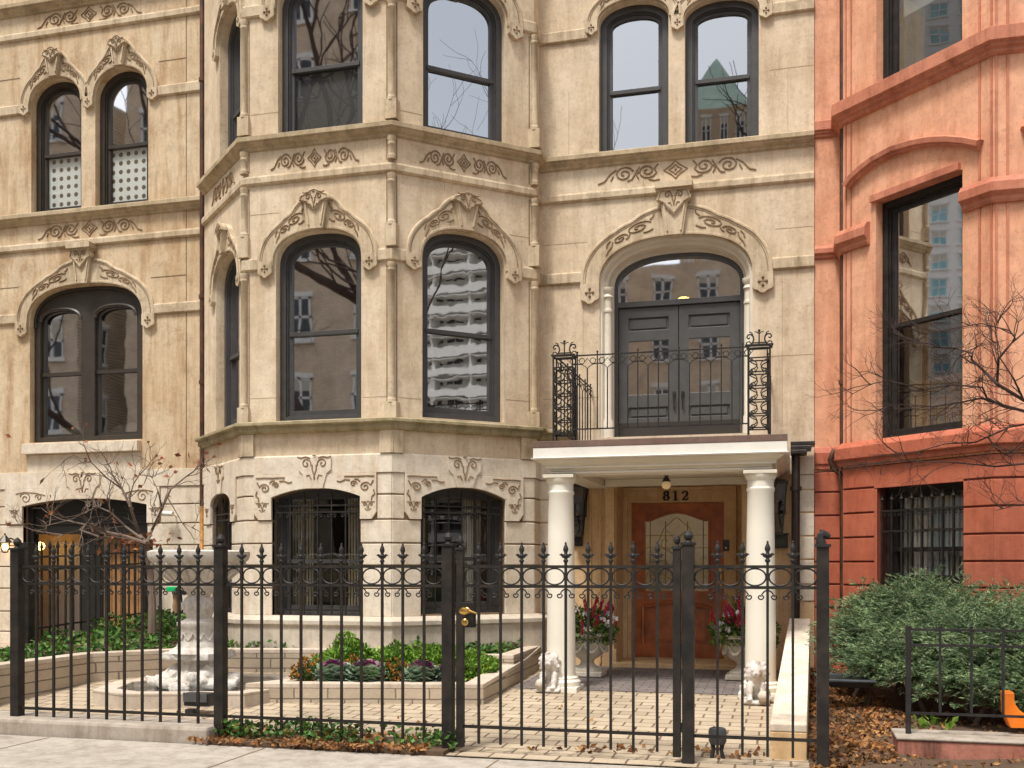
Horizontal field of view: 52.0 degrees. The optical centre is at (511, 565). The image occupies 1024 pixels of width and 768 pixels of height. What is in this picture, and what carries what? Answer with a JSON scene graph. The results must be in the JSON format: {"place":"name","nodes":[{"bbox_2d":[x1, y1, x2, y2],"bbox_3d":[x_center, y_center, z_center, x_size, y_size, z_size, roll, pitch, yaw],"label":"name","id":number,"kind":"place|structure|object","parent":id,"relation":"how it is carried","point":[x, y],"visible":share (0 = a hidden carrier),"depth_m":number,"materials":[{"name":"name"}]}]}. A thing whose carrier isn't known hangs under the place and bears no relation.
{"place":"outdoors","nodes":[
{"label":"outdoors","id":0,"kind":"place"},
{"bbox_2d":[0,735,663,767],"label":"sidewalk","id":1,"kind":"structure","parent":0,"point":[53,752],"depth_m":7.87,"materials":[{"name":"concrete"}]},
{"bbox_2d":[0,737,497,767],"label":"sidewalk joint","id":2,"kind":"object","parent":1,"relation":"on","point":[210,766],"visible":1,"depth_m":7.99,"materials":[{"name":"stone"}]},
{"bbox_2d":[0,642,808,767],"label":"courtyard paving","id":3,"kind":"structure","parent":0,"point":[489,746],"depth_m":9.51,"materials":[{"name":"brick"}]},
{"bbox_2d":[20,539,152,643],"bbox_3d":[-5.481,0.429,13.703,0.140,1.642,2.550,0,0,15],"label":"side fence","id":4,"kind":"object","parent":3,"relation":"on","point":[29,606],"visible":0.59,"depth_m":13.18,"materials":[{"name":"brown metal"}]},
{"bbox_2d":[1,623,228,661],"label":"planting soil","id":5,"kind":"structure","parent":3,"relation":"on","point":[129,646],"depth_m":12.91,"materials":[{"name":"brown soil"}]},
{"bbox_2d":[5,423,221,632],"bbox_3d":[-5.091,-0.458,13.224,3.480,2.603,1.578,0,0,15],"label":"bare tree","id":6,"kind":"object","parent":5,"relation":"on","point":[152,624],"visible":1,"depth_m":13.12,"materials":[{"name":"brown plant"}]},
{"bbox_2d":[166,587,186,627],"bbox_3d":[-4.504,0.580,14.234,0.350,0.580,0.180,0,0,15],"label":"garden post","id":7,"kind":"object","parent":5,"relation":"on","point":[175,602],"visible":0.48,"depth_m":14.22,"materials":[{"name":"green plastic"}]},
{"bbox_2d":[0,606,419,661],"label":"ground cover","id":8,"kind":"object","parent":5,"relation":"on","point":[169,620],"visible":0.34,"depth_m":12.78,"materials":[{"name":"green plant"}]},
{"bbox_2d":[0,710,231,744],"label":"concrete kerb","id":9,"kind":"structure","parent":3,"relation":"on","point":[116,727],"depth_m":8.81,"materials":[{"name":"beige concrete"}]},
{"bbox_2d":[8,532,456,751],"bbox_3d":[-2.411,0.610,8.665,4.072,1.740,0.105,0,0,15],"label":"iron fence","id":10,"kind":"object","parent":9,"relation":"on","point":[19,582],"visible":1,"depth_m":8.62,"materials":[{"name":"black metal"}]},
{"bbox_2d":[93,674,293,708],"bbox_3d":[-3.214,1.393,11.027,2.100,0.315,2.050,0,0,15],"label":"fountain basin","id":11,"kind":"object","parent":3,"relation":"on","point":[251,697],"visible":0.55,"depth_m":10.22,"materials":[{"name":"stone"}]},
{"bbox_2d":[145,550,249,690],"bbox_3d":[-3.349,0.601,11.224,1.120,1.522,1.057,0,0,15],"label":"garden fountain","id":12,"kind":"object","parent":11,"relation":"on","point":[188,656],"visible":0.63,"depth_m":11.00,"materials":[{"name":"stone"}]},
{"bbox_2d":[183,692,213,712],"bbox_3d":[-2.951,1.300,9.883,0.270,0.210,0.145,0,0,15],"label":"floodlight","id":13,"kind":"object","parent":3,"relation":"on","point":[206,699],"visible":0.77,"depth_m":9.84,"materials":[{"name":"black plastic"}]},
{"bbox_2d":[0,648,415,704],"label":"planting bed wall","id":14,"kind":"structure","parent":3,"relation":"on","point":[251,659],"depth_m":11.94,"materials":[{"name":"beige stone"}]},
{"bbox_2d":[206,730,455,756],"bbox_3d":[-1.429,1.458,8.499,2.029,0.085,0.555,0,0,15],"label":"planting strip","id":15,"kind":"object","parent":3,"relation":"on","point":[436,750],"visible":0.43,"depth_m":8.28,"materials":[{"name":"soil"}]},
{"bbox_2d":[187,733,430,752],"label":"fallen leaves","id":16,"kind":"object","parent":15,"relation":"on","point":[332,745],"visible":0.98,"depth_m":8.24,"materials":[{"name":"brown plant"}]},
{"bbox_2d":[232,723,430,741],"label":"fallen leaves","id":17,"kind":"object","parent":15,"relation":"on","point":[367,736],"visible":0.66,"depth_m":8.44,"materials":[{"name":"brown plant"}]},
{"bbox_2d":[213,716,457,749],"bbox_3d":[-1.402,1.348,8.529,2.140,0.188,0.490,0,0,15],"label":"ground cover","id":18,"kind":"object","parent":15,"relation":"on","point":[433,738],"visible":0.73,"depth_m":8.52,"materials":[{"name":"green plant"}]},
{"bbox_2d":[245,646,540,704],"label":"flower planter wall","id":19,"kind":"structure","parent":3,"relation":"on","point":[489,688],"depth_m":10.43,"materials":[{"name":"beige stone"}]},
{"bbox_2d":[486,646,538,664],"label":"planter wall","id":20,"kind":"structure","parent":19,"relation":"on","point":[511,657],"depth_m":12.01,"materials":[{"name":"beige stone"}]},
{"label":"planting soil","id":21,"kind":"structure","parent":19,"relation":"in","visible":0},
{"bbox_2d":[289,654,327,680],"bbox_3d":[-2.089,1.099,10.878,0.475,0.382,0.404,0,0,15],"label":"chrysanthemum clump","id":22,"kind":"object","parent":21,"relation":"on","point":[309,667],"visible":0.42,"depth_m":10.80,"materials":[{"name":"orange plant"}]},
{"bbox_2d":[312,658,351,680],"bbox_3d":[-1.828,1.079,10.812,0.462,0.241,0.473,0,0,15],"label":"ornamental kale","id":23,"kind":"object","parent":21,"relation":"on","point":[331,669],"visible":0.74,"depth_m":10.69,"materials":[{"name":"green plant"}]},
{"bbox_2d":[310,630,380,678],"bbox_3d":[-1.783,1.012,11.387,0.868,0.640,0.697,0,0,-8],"label":"boxwood shrub","id":24,"kind":"object","parent":21,"relation":"on","point":[351,645],"visible":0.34,"depth_m":11.30,"materials":[{"name":"green plant"}]},
{"bbox_2d":[344,654,366,681],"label":"chrysanthemum clump","id":25,"kind":"object","parent":21,"relation":"on","point":[354,658],"visible":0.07,"depth_m":11.07,"materials":[{"name":"orange plant"}]},
{"bbox_2d":[343,659,389,681],"bbox_3d":[-1.486,1.079,10.772,0.480,0.236,0.474,0,0,15],"label":"ornamental kale","id":26,"kind":"object","parent":21,"relation":"on","point":[371,670],"visible":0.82,"depth_m":10.65,"materials":[{"name":"green plant"}]},
{"bbox_2d":[371,639,413,678],"bbox_3d":[-1.258,1.045,11.300,0.734,0.521,0.754,0,0,15],"label":"boxwood shrub","id":27,"kind":"object","parent":21,"relation":"on","point":[393,651],"visible":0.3,"depth_m":11.21,"materials":[{"name":"green plant"}]},
{"bbox_2d":[376,657,414,681],"bbox_3d":[-1.194,1.110,10.811,0.404,0.329,0.383,0,0,-21],"label":"chrysanthemum clump","id":28,"kind":"object","parent":21,"relation":"on","point":[393,675],"visible":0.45,"depth_m":10.74,"materials":[{"name":"orange plant"}]},
{"bbox_2d":[399,659,441,681],"bbox_3d":[-0.918,1.081,10.763,0.470,0.237,0.438,0,0,-38],"label":"ornamental kale","id":29,"kind":"object","parent":21,"relation":"on","point":[414,671],"visible":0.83,"depth_m":10.65,"materials":[{"name":"green plant"}]},
{"bbox_2d":[409,641,467,681],"bbox_3d":[-0.837,1.057,11.294,0.821,0.501,0.709,0,0,15],"label":"boxwood shrub","id":30,"kind":"object","parent":21,"relation":"on","point":[433,652],"visible":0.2,"depth_m":11.18,"materials":[{"name":"green plant"}]},
{"bbox_2d":[429,664,455,680],"bbox_3d":[-0.675,1.100,10.806,0.365,0.184,0.366,0,0,15],"label":"ornamental kale","id":31,"kind":"object","parent":21,"relation":"on","point":[439,672],"visible":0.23,"depth_m":10.73,"materials":[{"name":"green plant"}]},
{"bbox_2d":[465,647,498,681],"bbox_3d":[-0.435,1.091,11.326,0.708,0.414,0.766,0,0,15],"label":"boxwood shrub","id":32,"kind":"object","parent":21,"relation":"on","point":[488,663],"visible":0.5,"depth_m":11.16,"materials":[{"name":"green plant"}]},
{"bbox_2d":[465,638,519,653],"bbox_3d":[-0.345,0.989,12.639,0.762,0.190,1.304,0,0,15],"label":"ground cover","id":33,"kind":"object","parent":21,"relation":"on","point":[488,648],"visible":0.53,"depth_m":12.50,"materials":[{"name":"green plant"}]},
{"bbox_2d":[176,698,636,728],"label":"fallen leaves","id":34,"kind":"object","parent":3,"relation":"on","point":[591,719],"visible":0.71,"depth_m":9.44,"materials":[{"name":"brown plant"}]},
{"bbox_2d":[535,651,560,692],"bbox_3d":[0.391,1.135,11.236,0.296,0.435,0.414,0,0,15],"label":"lion statue","id":35,"kind":"object","parent":3,"relation":"on","point":[552,664],"visible":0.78,"depth_m":11.14,"materials":[{"name":"stone"}]},
{"bbox_2d":[455,534,681,757],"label":"iron gate","id":36,"kind":"structure","parent":3,"relation":"on","point":[466,613],"depth_m":7.90,"materials":[{"name":"black metal"}]},
{"bbox_2d":[527,743,765,759],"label":"fallen leaves","id":37,"kind":"object","parent":3,"relation":"on","point":[732,755],"visible":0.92,"depth_m":8.07,"materials":[{"name":"brown plant"}]},
{"bbox_2d":[514,665,779,694],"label":"porch paving","id":38,"kind":"structure","parent":3,"relation":"on","point":[705,680],"depth_m":11.88,"materials":[{"name":"grey stone"}]},
{"bbox_2d":[575,633,608,676],"bbox_3d":[0.894,1.048,12.441,0.530,0.510,0.530,0,0,15],"label":"garden urn","id":39,"kind":"object","parent":38,"relation":"on","point":[598,650],"visible":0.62,"depth_m":12.27,"materials":[{"name":"stone"}]},
{"bbox_2d":[575,592,620,646],"bbox_3d":[0.887,0.642,12.418,0.798,0.649,0.768,0,0,-33],"label":"flower arrangement","id":40,"kind":"object","parent":39,"relation":"in","point":[598,625],"visible":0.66,"depth_m":12.25,"materials":[{"name":"multicoloured plant"}]},
{"bbox_2d":[530,434,789,698],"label":"porch portico","id":41,"kind":"structure","parent":38,"relation":"on","point":[757,465],"depth_m":11.04,"materials":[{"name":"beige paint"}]},
{"bbox_2d":[551,329,773,440],"bbox_3d":[1.827,-1.892,12.119,2.358,1.117,2.200,0,0,15],"label":"balcony railing","id":42,"kind":"object","parent":41,"relation":"on","point":[564,355],"visible":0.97,"depth_m":11.10,"materials":[{"name":"black metal"}]},
{"bbox_2d":[662,475,670,488],"bbox_3d":[1.722,-0.953,11.702,0.200,0.211,0.200,0,0,15],"label":"porch lamp","id":43,"kind":"object","parent":41,"relation":"attached to","point":[666,483],"visible":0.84,"depth_m":11.67,"materials":[{"name":"beige glass"}]},
{"bbox_2d":[722,635,744,680],"bbox_3d":[2.657,1.046,12.021,0.530,0.510,0.530,0,0,15],"label":"garden urn","id":44,"kind":"object","parent":38,"relation":"on","point":[732,652],"visible":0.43,"depth_m":11.88,"materials":[{"name":"stone"}]},
{"bbox_2d":[705,594,782,647],"bbox_3d":[2.625,0.635,12.004,0.834,0.646,0.904,0,0,-44],"label":"flower arrangement","id":45,"kind":"object","parent":44,"relation":"in","point":[730,625],"visible":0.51,"depth_m":11.89,"materials":[{"name":"multicoloured plant"}]},
{"bbox_2d":[708,727,726,758],"bbox_3d":[1.537,1.335,7.845,0.136,0.243,0.109,0,0,15],"label":"garden spotlight","id":46,"kind":"object","parent":3,"relation":"on","point":[712,731],"visible":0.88,"depth_m":7.82,"materials":[{"name":"black plastic"}]},
{"bbox_2d":[680,529,830,767],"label":"iron fence","id":47,"kind":"object","parent":3,"relation":"on","point":[821,587],"visible":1,"depth_m":7.55,"materials":[{"name":"black metal"}]},
{"bbox_2d":[744,660,773,704],"bbox_3d":[2.423,1.147,10.322,0.298,0.431,0.415,0,0,15],"label":"lion statue","id":48,"kind":"object","parent":3,"relation":"on","point":[755,687],"visible":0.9,"depth_m":10.24,"materials":[{"name":"stone"}]},
{"bbox_2d":[770,618,809,760],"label":"cheek wall","id":49,"kind":"structure","parent":3,"relation":"on","point":[781,721],"depth_m":8.52,"materials":[{"name":"stone"}]},
{"bbox_2d":[455,749,808,767],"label":"ground","id":50,"kind":"structure","parent":0,"point":[573,762],"depth_m":9.04,"materials":[{"name":"beige concrete"}]},
{"bbox_2d":[0,0,199,642],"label":"stone townhouse","id":51,"kind":"structure","parent":50,"relation":"on","point":[99,218],"depth_m":15.37,"materials":[{"name":"stone"}]},
{"bbox_2d":[0,533,13,552],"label":"wall lantern","id":52,"kind":"object","parent":51,"relation":"attached to","point":[4,538],"depth_m":15.44,"materials":[{"name":"white glass"}]},
{"bbox_2d":[36,82,80,211],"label":"window","id":53,"kind":"structure","parent":51,"relation":"in","point":[58,111],"depth_m":15.66,"materials":[{"name":"glass"}]},
{"bbox_2d":[54,542,79,635],"bbox_3d":[-7.153,0.387,17.001,0.613,1.526,0.040,0,0,15],"label":"inner door","id":54,"kind":"structure","parent":51,"relation":"in","point":[61,549],"depth_m":16.99,"materials":[{"name":"brown paint"}]},
{"bbox_2d":[34,286,142,442],"bbox_3d":[-6.147,-2.937,15.657,1.936,2.337,0.543,0,0,15],"label":"window","id":55,"kind":"structure","parent":51,"relation":"in","point":[89,340],"depth_m":15.46,"materials":[{"name":"grey glass"}]},
{"bbox_2d":[81,534,103,631],"bbox_3d":[-6.244,0.369,15.599,0.343,1.662,0.080,0,0,15],"label":"black door leaf","id":56,"kind":"structure","parent":51,"relation":"in","point":[85,536],"depth_m":15.55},
{"bbox_2d":[100,72,147,204],"bbox_3d":[-5.602,-6.181,15.339,0.905,2.040,0.130,0,0,15],"label":"window","id":57,"kind":"structure","parent":51,"relation":"in","point":[123,100],"depth_m":15.38,"materials":[{"name":"glass"}]},
{"bbox_2d":[109,535,146,624],"bbox_3d":[-5.682,0.373,15.542,0.675,1.654,0.060,0,0,15],"label":"timber door leaf","id":58,"kind":"structure","parent":51,"relation":"in","point":[112,559],"depth_m":15.52,"materials":[{"name":"brown wood"}]},
{"bbox_2d":[161,511,176,516],"bbox_3d":[-4.852,-0.727,14.865,0.184,0.086,0.186,0,0,15],"label":"security camera","id":59,"kind":"object","parent":51,"relation":"attached to","point":[167,513],"visible":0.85,"depth_m":14.78,"materials":[{"name":"white paint"}]},
{"bbox_2d":[199,0,203,549],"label":"drainpipe","id":60,"kind":"object","parent":51,"relation":"attached to","point":[201,294],"visible":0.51,"depth_m":14.55,"materials":[{"name":"metal"}]},
{"bbox_2d":[194,0,813,669],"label":"stone townhouse","id":61,"kind":"structure","parent":50,"relation":"on","point":[436,232],"depth_m":12.98,"materials":[{"name":"stone"}]},
{"bbox_2d":[224,498,232,612],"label":"window","id":62,"kind":"structure","parent":61,"relation":"in","point":[226,503],"depth_m":14.10,"materials":[{"name":"paint"}]},
{"bbox_2d":[224,258,239,426],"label":"window","id":63,"kind":"structure","parent":61,"relation":"in","point":[232,291],"depth_m":13.90,"materials":[{"name":"glass"}]},
{"bbox_2d":[228,15,239,146],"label":"window","id":64,"kind":"structure","parent":61,"relation":"in","point":[234,37],"depth_m":13.78,"materials":[{"name":"glass"}]},
{"bbox_2d":[279,489,359,615],"bbox_3d":[-2.286,-0.150,12.953,1.188,1.586,0.290,0,0,15],"label":"window","id":65,"kind":"structure","parent":61,"relation":"in","point":[324,494],"depth_m":12.97,"materials":[{"name":"paint"}]},
{"bbox_2d":[280,233,360,420],"bbox_3d":[-2.232,-2.886,13.053,1.145,2.314,0.610,0,0,15],"label":"window","id":66,"kind":"structure","parent":61,"relation":"in","point":[320,274],"depth_m":12.84,"materials":[{"name":"glass"}]},
{"bbox_2d":[282,0,362,131],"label":"window","id":67,"kind":"structure","parent":61,"relation":"in","point":[322,40],"depth_m":12.86,"materials":[{"name":"glass"}]},
{"bbox_2d":[421,488,498,613],"bbox_3d":[-0.778,-0.180,13.190,1.149,1.567,0.490,0,0,-27],"label":"window","id":68,"kind":"structure","parent":61,"relation":"in","point":[468,498],"depth_m":13.23,"materials":[{"name":"paint"}]},
{"bbox_2d":[422,234,499,421],"bbox_3d":[-0.666,-2.924,12.989,0.918,2.316,0.845,0,0,15],"label":"window","id":69,"kind":"structure","parent":61,"relation":"in","point":[461,274],"depth_m":13.02,"materials":[{"name":"glass"}]},
{"bbox_2d":[423,0,501,141],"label":"window","id":70,"kind":"structure","parent":61,"relation":"in","point":[462,39],"depth_m":13.04,"materials":[{"name":"glass"}]},
{"bbox_2d":[574,535,583,545],"bbox_3d":[0.791,-0.318,13.427,0.256,0.144,0.043,0,0,15],"label":"wall plaque","id":71,"kind":"object","parent":61,"relation":"attached to","point":[578,541],"depth_m":13.40,"materials":[{"name":"brown metal"}]},
{"bbox_2d":[573,484,587,536],"bbox_3d":[0.829,-0.698,13.312,0.260,0.670,0.250,0,0,15],"label":"wall lantern","id":72,"kind":"object","parent":61,"relation":"attached to","point":[580,496],"depth_m":13.24,"materials":[{"name":"brown metal"}]},
{"bbox_2d":[600,5,667,151],"bbox_3d":[1.578,-6.145,13.422,0.908,2.001,0.130,0,0,15],"label":"window","id":73,"kind":"structure","parent":61,"relation":"in","point":[633,39],"depth_m":13.44,"materials":[{"name":"glass"}]},
{"bbox_2d":[619,305,678,422],"bbox_3d":[1.759,-2.485,13.532,0.765,1.692,0.114,0,0,15],"label":"french door","id":74,"kind":"structure","parent":61,"relation":"in","point":[648,328],"depth_m":13.55,"materials":[{"name":"grey paint"}]},
{"bbox_2d":[632,502,723,658],"bbox_3d":[2.175,0.197,13.778,1.194,2.034,0.115,0,0,15],"label":"front door","id":75,"kind":"structure","parent":61,"relation":"in","point":[652,523],"depth_m":13.82,"materials":[{"name":"brown wood"}]},
{"bbox_2d":[679,302,739,420],"bbox_3d":[2.506,-2.485,13.333,0.765,1.692,0.114,0,0,15],"label":"french door","id":76,"kind":"structure","parent":61,"relation":"in","point":[711,325],"depth_m":13.35,"materials":[{"name":"grey paint"}]},
{"bbox_2d":[686,0,758,142],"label":"window","id":77,"kind":"structure","parent":61,"relation":"in","point":[722,37],"depth_m":13.15,"materials":[{"name":"glass"}]},
{"bbox_2d":[723,540,729,550],"bbox_3d":[2.636,-0.245,12.916,0.080,0.140,0.078,0,0,15],"label":"door intercom","id":78,"kind":"object","parent":61,"relation":"attached to","point":[726,545],"depth_m":12.88,"materials":[{"name":"black metal"}]},
{"bbox_2d":[774,479,787,534],"bbox_3d":[3.206,-0.699,12.677,0.260,0.670,0.250,0,0,15],"label":"wall lantern","id":79,"kind":"object","parent":61,"relation":"attached to","point":[780,491],"depth_m":12.59,"materials":[{"name":"brown metal"}]},
{"bbox_2d":[775,533,788,547],"bbox_3d":[3.254,-0.298,12.733,0.209,0.181,0.113,0,0,15],"label":"mailbox","id":80,"kind":"object","parent":61,"relation":"attached to","point":[781,541],"visible":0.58,"depth_m":12.69,"materials":[{"name":"brown metal"}]},
{"bbox_2d":[790,441,814,618],"bbox_3d":[3.468,-0.135,12.529,0.288,2.669,0.280,0,0,15],"label":"drainpipe","id":81,"kind":"object","parent":61,"relation":"attached to","point":[800,448],"visible":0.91,"depth_m":12.51,"materials":[{"name":"brown metal"}]},
{"bbox_2d":[814,0,1023,690],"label":"painted townhouse","id":82,"kind":"structure","parent":50,"relation":"on","point":[926,114],"depth_m":11.61,"materials":[{"name":"paint"}]},
{"bbox_2d":[827,0,842,662],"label":"drainpipe","id":83,"kind":"object","parent":82,"relation":"attached to","point":[831,462],"visible":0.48,"depth_m":12.36,"materials":[{"name":"metal"}]},
{"bbox_2d":[882,175,961,437],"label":"window","id":84,"kind":"structure","parent":82,"relation":"in","point":[922,229],"depth_m":11.68,"materials":[{"name":"glass"}]},
{"bbox_2d":[883,0,961,78],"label":"window","id":85,"kind":"structure","parent":82,"relation":"in","point":[930,26],"depth_m":11.72,"materials":[{"name":"grey glass"}]},
{"bbox_2d":[886,483,963,586],"bbox_3d":[4.601,-0.315,11.476,0.170,1.131,1.146,0,0,-30],"label":"window","id":86,"kind":"structure","parent":82,"relation":"in","point":[947,488],"depth_m":11.60,"materials":[{"name":"black metal"}]},
{"bbox_2d":[808,667,1023,767],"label":"soil bed","id":87,"kind":"object","parent":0,"point":[896,700],"visible":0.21,"depth_m":8.74,"materials":[{"name":"brown soil"}]},
{"bbox_2d":[829,673,875,687],"bbox_3d":[3.064,1.049,9.543,0.448,0.098,0.400,0,0,15],"label":"plastic tray","id":88,"kind":"object","parent":87,"relation":"on","point":[836,680],"visible":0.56,"depth_m":9.39,"materials":[{"name":"black plastic"}]},
{"bbox_2d":[809,668,912,767],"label":"fallen leaves","id":89,"kind":"object","parent":87,"relation":"on","point":[848,743],"visible":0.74,"depth_m":8.66,"materials":[{"name":"brown plant"}]},
{"bbox_2d":[801,276,1023,510],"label":"bare tree","id":90,"kind":"object","parent":87,"relation":"on","point":[996,383],"visible":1,"depth_m":9.58,"materials":[{"name":"brown plant"}]},
{"bbox_2d":[805,562,1023,723],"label":"yew shrub","id":91,"kind":"object","parent":87,"relation":"on","point":[874,648],"visible":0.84,"depth_m":9.35,"materials":[{"name":"green plant"}]},
{"bbox_2d":[911,714,958,729],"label":"weed plant","id":92,"kind":"object","parent":87,"relation":"on","point":[923,723],"visible":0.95,"depth_m":8.15,"materials":[{"name":"green plant"}]},
{"bbox_2d":[891,728,1023,758],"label":"plinth wall","id":93,"kind":"structure","parent":87,"relation":"on","point":[947,744],"depth_m":7.68,"materials":[{"name":"stone"}]},
{"bbox_2d":[905,625,1023,733],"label":"fence","id":94,"kind":"object","parent":93,"relation":"on","point":[940,645],"visible":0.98,"depth_m":7.84,"materials":[{"name":"metal"}]},
{"bbox_2d":[899,709,1023,767],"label":"fallen leaves","id":95,"kind":"object","parent":87,"relation":"on","point":[961,725],"visible":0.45,"depth_m":8.57,"materials":[{"name":"brown plant"}]},
{"bbox_2d":[1000,690,1023,727],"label":"plastic scoop","id":96,"kind":"object","parent":87,"relation":"on","point":[1011,707],"visible":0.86,"depth_m":7.87,"materials":[{"name":"orange plastic"}]}
]}

